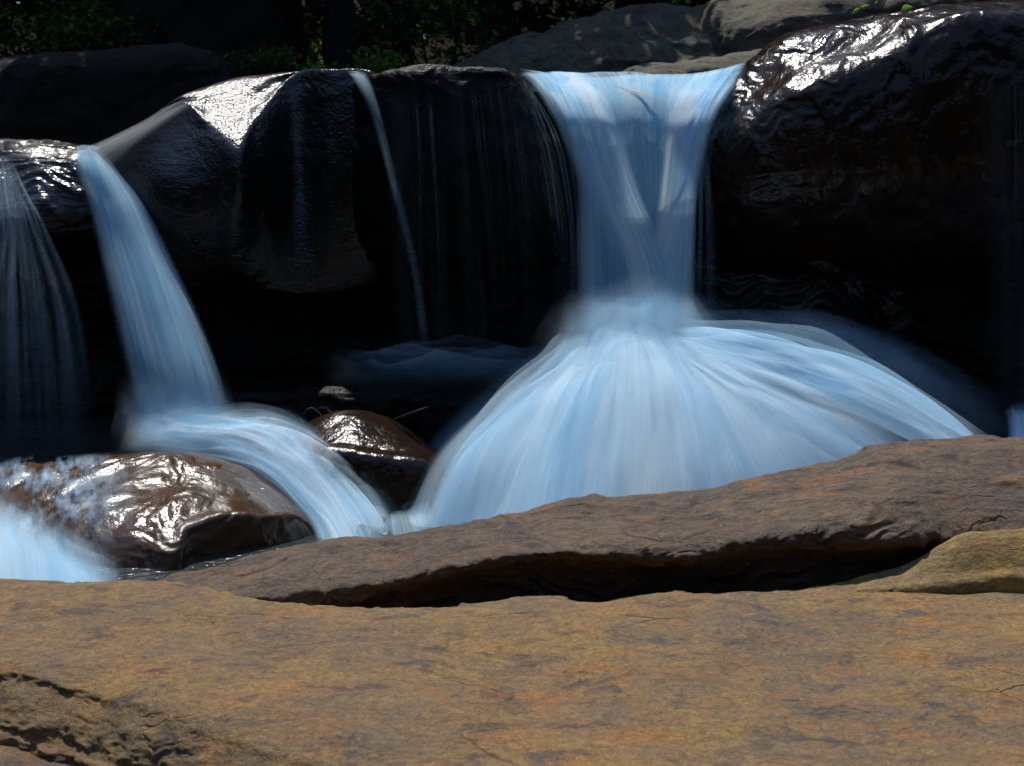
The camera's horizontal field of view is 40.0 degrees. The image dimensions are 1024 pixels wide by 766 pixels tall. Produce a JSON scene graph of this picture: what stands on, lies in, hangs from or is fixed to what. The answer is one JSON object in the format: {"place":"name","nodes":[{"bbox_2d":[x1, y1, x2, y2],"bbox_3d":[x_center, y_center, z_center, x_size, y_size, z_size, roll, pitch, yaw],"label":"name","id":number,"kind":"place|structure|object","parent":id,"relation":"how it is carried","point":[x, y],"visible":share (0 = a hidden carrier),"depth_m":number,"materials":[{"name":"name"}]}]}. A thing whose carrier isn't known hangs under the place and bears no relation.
{"place":"outdoors","nodes":[
{"label":"outdoors","id":0,"kind":"place"},
{"bbox_2d":[0,0,702,172],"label":"ground","id":1,"kind":"structure","parent":0,"point":[523,27],"depth_m":20.19,"materials":[{"name":"green plant"}]},
{"bbox_2d":[0,745,78,765],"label":"rock slab","id":2,"kind":"object","parent":1,"relation":"on","point":[11,755],"visible":0.08,"depth_m":4.42,"materials":[{"name":"brown stone"}]},
{"bbox_2d":[0,0,99,59],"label":"bush","id":3,"kind":"object","parent":1,"relation":"on","point":[11,41],"visible":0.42,"depth_m":14.41,"materials":[{"name":"green plant"}]},
{"bbox_2d":[11,0,158,53],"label":"bush","id":4,"kind":"object","parent":1,"relation":"on","point":[90,41],"visible":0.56,"depth_m":13.68,"materials":[{"name":"green plant"}]},
{"bbox_2d":[0,42,236,145],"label":"boulder","id":5,"kind":"object","parent":1,"relation":"on","point":[89,97],"visible":0.43,"depth_m":10.89,"materials":[{"name":"black stone"}]},
{"bbox_2d":[0,452,318,569],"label":"boulder","id":6,"kind":"object","parent":1,"relation":"on","point":[162,510],"visible":0.57,"depth_m":6.84,"materials":[{"name":"brown stone"}]},
{"bbox_2d":[14,107,382,537],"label":"waterfall","id":7,"kind":"structure","parent":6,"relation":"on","point":[142,274],"depth_m":8.04,"materials":[{"name":"blue liquid"}]},
{"bbox_2d":[95,0,309,76],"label":"boulder","id":8,"kind":"object","parent":1,"relation":"on","point":[222,28],"visible":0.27,"depth_m":13.94,"materials":[{"name":"black stone"}]},
{"bbox_2d":[87,69,388,293],"bbox_3d":[-1.747,-1.360,9.246,1.971,1.383,1.923,0,13,0],"label":"ledge rock","id":9,"kind":"object","parent":1,"relation":"on","point":[243,183],"visible":0.64,"depth_m":8.65,"materials":[{"name":"black stone"}]},
{"bbox_2d":[213,43,306,75],"bbox_3d":[-2.259,-2.717,12.715,0.827,0.708,0.532,0,13,0],"label":"bush","id":10,"kind":"object","parent":1,"relation":"on","point":[269,55],"visible":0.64,"depth_m":12.64,"materials":[{"name":"green plant"}]},
{"bbox_2d":[283,0,303,71],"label":"tree","id":11,"kind":"object","parent":1,"relation":"on","point":[295,38],"visible":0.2,"depth_m":14.94,"materials":[{"name":"brown plant"}]},
{"bbox_2d":[290,55,336,71],"bbox_3d":[-1.710,-2.555,12.343,0.464,0.625,0.435,0,13,0],"label":"bush","id":12,"kind":"object","parent":1,"relation":"on","point":[313,67],"visible":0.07,"depth_m":12.30,"materials":[{"name":"green plant"}]},
{"bbox_2d":[303,11,366,69],"bbox_3d":[-2.325,-3.795,16.303,1.267,1.222,1.231,0,13,0],"label":"bush","id":13,"kind":"object","parent":1,"relation":"on","point":[314,57],"visible":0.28,"depth_m":16.21,"materials":[{"name":"green plant"}]},
{"bbox_2d":[321,0,355,68],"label":"tree","id":14,"kind":"object","parent":1,"relation":"on","point":[338,19],"visible":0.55,"depth_m":14.47,"materials":[{"name":"brown plant"}]},
{"bbox_2d":[300,0,376,42],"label":"boulder","id":15,"kind":"object","parent":1,"relation":"on","point":[312,8],"visible":0.01,"depth_m":18.47,"materials":[{"name":"black stone"}]},
{"bbox_2d":[274,410,457,510],"bbox_3d":[-0.791,0.574,7.794,1.111,0.816,1.023,0,13,0],"label":"boulder","id":16,"kind":"object","parent":1,"relation":"on","point":[379,462],"visible":0.3,"depth_m":7.39,"materials":[{"name":"brown stone"}]},
{"bbox_2d":[394,407,426,418],"bbox_3d":[-0.563,0.170,7.751,0.200,0.078,0.054,2,13,10],"label":"twig","id":17,"kind":"object","parent":16,"relation":"on","point":[410,412],"visible":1,"depth_m":7.74,"materials":[{"name":"wood"}]},
{"bbox_2d":[306,0,426,71],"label":"bush","id":18,"kind":"object","parent":1,"relation":"on","point":[371,32],"visible":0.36,"depth_m":14.97,"materials":[{"name":"green plant"}]},
{"bbox_2d":[346,36,413,73],"bbox_3d":[-1.220,-2.883,13.300,0.728,0.776,0.711,0,13,0],"label":"bush","id":19,"kind":"object","parent":1,"relation":"on","point":[377,65],"visible":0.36,"depth_m":13.21,"materials":[{"name":"green plant"}]},
{"bbox_2d":[358,0,515,68],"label":"bush","id":20,"kind":"object","parent":1,"relation":"on","point":[449,51],"visible":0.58,"depth_m":14.81,"materials":[{"name":"green plant"}]},
{"bbox_2d":[352,64,579,267],"bbox_3d":[-0.315,-1.421,9.058,1.454,1.241,1.724,0,13,0],"label":"ledge rock","id":21,"kind":"object","parent":1,"relation":"on","point":[469,166],"visible":0.98,"depth_m":8.31,"materials":[{"name":"black stone"}]},
{"bbox_2d":[17,0,994,42],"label":"wood","id":22,"kind":"object","parent":1,"relation":"on","point":[561,12],"visible":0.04,"depth_m":22.07,"materials":[{"name":"green plant"}]},
{"bbox_2d":[0,578,1023,765],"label":"rock slab","id":23,"kind":"object","parent":1,"relation":"on","point":[136,673],"visible":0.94,"depth_m":4.58,"materials":[{"name":"beige stone"}]},
{"bbox_2d":[158,435,1023,607],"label":"rock ridge","id":24,"kind":"object","parent":23,"relation":"on","point":[866,510],"visible":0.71,"depth_m":5.59,"materials":[{"name":"brown stone"}]},
{"bbox_2d":[849,528,1023,593],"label":"boulder","id":25,"kind":"object","parent":23,"relation":"on","point":[976,562],"visible":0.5,"depth_m":5.37,"materials":[{"name":"brown stone"}]},
{"bbox_2d":[453,2,720,123],"bbox_3d":[0.524,-3.011,13.277,3.571,1.092,3.503,0,13,0],"label":"boulder","id":26,"kind":"object","parent":1,"relation":"on","point":[620,40],"visible":0.27,"depth_m":12.01,"materials":[{"name":"grey stone"}]},
{"bbox_2d":[611,0,651,10],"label":"tree","id":27,"kind":"object","parent":1,"relation":"on","point":[616,4],"visible":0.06,"depth_m":18.21,"materials":[{"name":"brown plant"}]},
{"bbox_2d":[699,0,979,55],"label":"boulder","id":28,"kind":"object","parent":1,"relation":"on","point":[730,26],"visible":0.2,"depth_m":11.76,"materials":[{"name":"grey stone"}]},
{"bbox_2d":[692,0,1023,261],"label":"ledge rock","id":29,"kind":"object","parent":1,"relation":"on","point":[894,136],"visible":0.91,"depth_m":8.28,"materials":[{"name":"black stone"}]},
{"bbox_2d":[871,0,885,18],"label":"sprig","id":30,"kind":"object","parent":29,"relation":"on","point":[876,2],"visible":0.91,"depth_m":8.70,"materials":[{"name":"green plant"}]},
{"bbox_2d":[853,0,911,14],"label":"sprig","id":31,"kind":"object","parent":29,"relation":"on","point":[906,8],"visible":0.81,"depth_m":8.55,"materials":[{"name":"green plant"}]},
{"bbox_2d":[0,417,1015,581],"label":"water","id":32,"kind":"structure","parent":0,"point":[40,440],"depth_m":8.54,"materials":[{"name":"blue liquid"}]},
{"bbox_2d":[0,533,93,582],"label":"cascade","id":33,"kind":"object","parent":32,"relation":"on","point":[12,565],"visible":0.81,"depth_m":6.16,"materials":[{"name":"blue liquid"}]},
{"bbox_2d":[433,65,956,526],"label":"waterfall","id":34,"kind":"structure","parent":32,"relation":"on","point":[649,417],"depth_m":7.23,"materials":[{"name":"blue liquid"}]},
{"bbox_2d":[614,85,667,101],"bbox_3d":[0.753,-1.710,8.318,0.046,0.091,0.449,-12,17,-41],"label":"twig","id":35,"kind":"object","parent":34,"relation":"on","point":[645,94],"visible":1,"depth_m":8.26,"materials":[{"name":"brown wood"}]},
{"bbox_2d":[1012,413,1023,436],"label":"waterfall","id":36,"kind":"structure","parent":32,"relation":"on","point":[1018,424],"depth_m":7.87,"materials":[{"name":"liquid"}]},
{"bbox_2d":[0,173,1023,422],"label":"cliff","id":37,"kind":"structure","parent":0,"point":[68,349],"depth_m":9.14,"materials":[{"name":"black stone"}]},
{"bbox_2d":[0,138,100,252],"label":"ledge rock","id":38,"kind":"object","parent":37,"relation":"on","point":[46,200],"visible":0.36,"depth_m":8.70,"materials":[{"name":"black stone"}]},
{"bbox_2d":[151,359,572,460],"bbox_3d":[-0.763,0.236,8.812,3.012,0.757,1.422,0,13,0],"label":"rock shelf","id":39,"kind":"object","parent":37,"relation":"attached to","point":[467,403],"visible":0.45,"depth_m":8.28,"materials":[{"name":"black stone"}]},
{"bbox_2d":[687,247,923,336],"bbox_3d":[1.887,-0.685,9.238,1.784,0.656,1.125,0,13,0],"label":"rock shelf","id":40,"kind":"object","parent":37,"relation":"attached to","point":[764,294],"visible":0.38,"depth_m":8.85,"materials":[{"name":"black stone"}]},
{"bbox_2d":[527,83,543,91],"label":"water","id":41,"kind":"structure","parent":0,"point":[535,87],"depth_m":9.63,"materials":[{"name":"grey liquid"}]},
{"bbox_2d":[618,62,687,75],"bbox_3d":[1.063,-2.275,10.723,0.619,0.331,1.080,0,13,0],"label":"stone","id":42,"kind":"object","parent":41,"relation":"in","point":[653,68],"visible":0.17,"depth_m":10.34,"materials":[{"name":"grey stone"}]},
{"bbox_2d":[721,49,761,65],"bbox_3d":[1.906,-2.438,10.995,0.849,0.346,1.077,0,13,0],"label":"stone","id":43,"kind":"object","parent":41,"relation":"in","point":[741,58],"visible":0.05,"depth_m":10.63,"materials":[{"name":"grey stone"}]},
{"bbox_2d":[675,56,740,76],"bbox_3d":[1.448,-2.323,10.815,0.611,0.366,1.081,0,13,0],"label":"stone","id":44,"kind":"object","parent":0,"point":[693,65],"visible":0.21,"depth_m":10.41,"materials":[{"name":"grey stone"}]}
]}

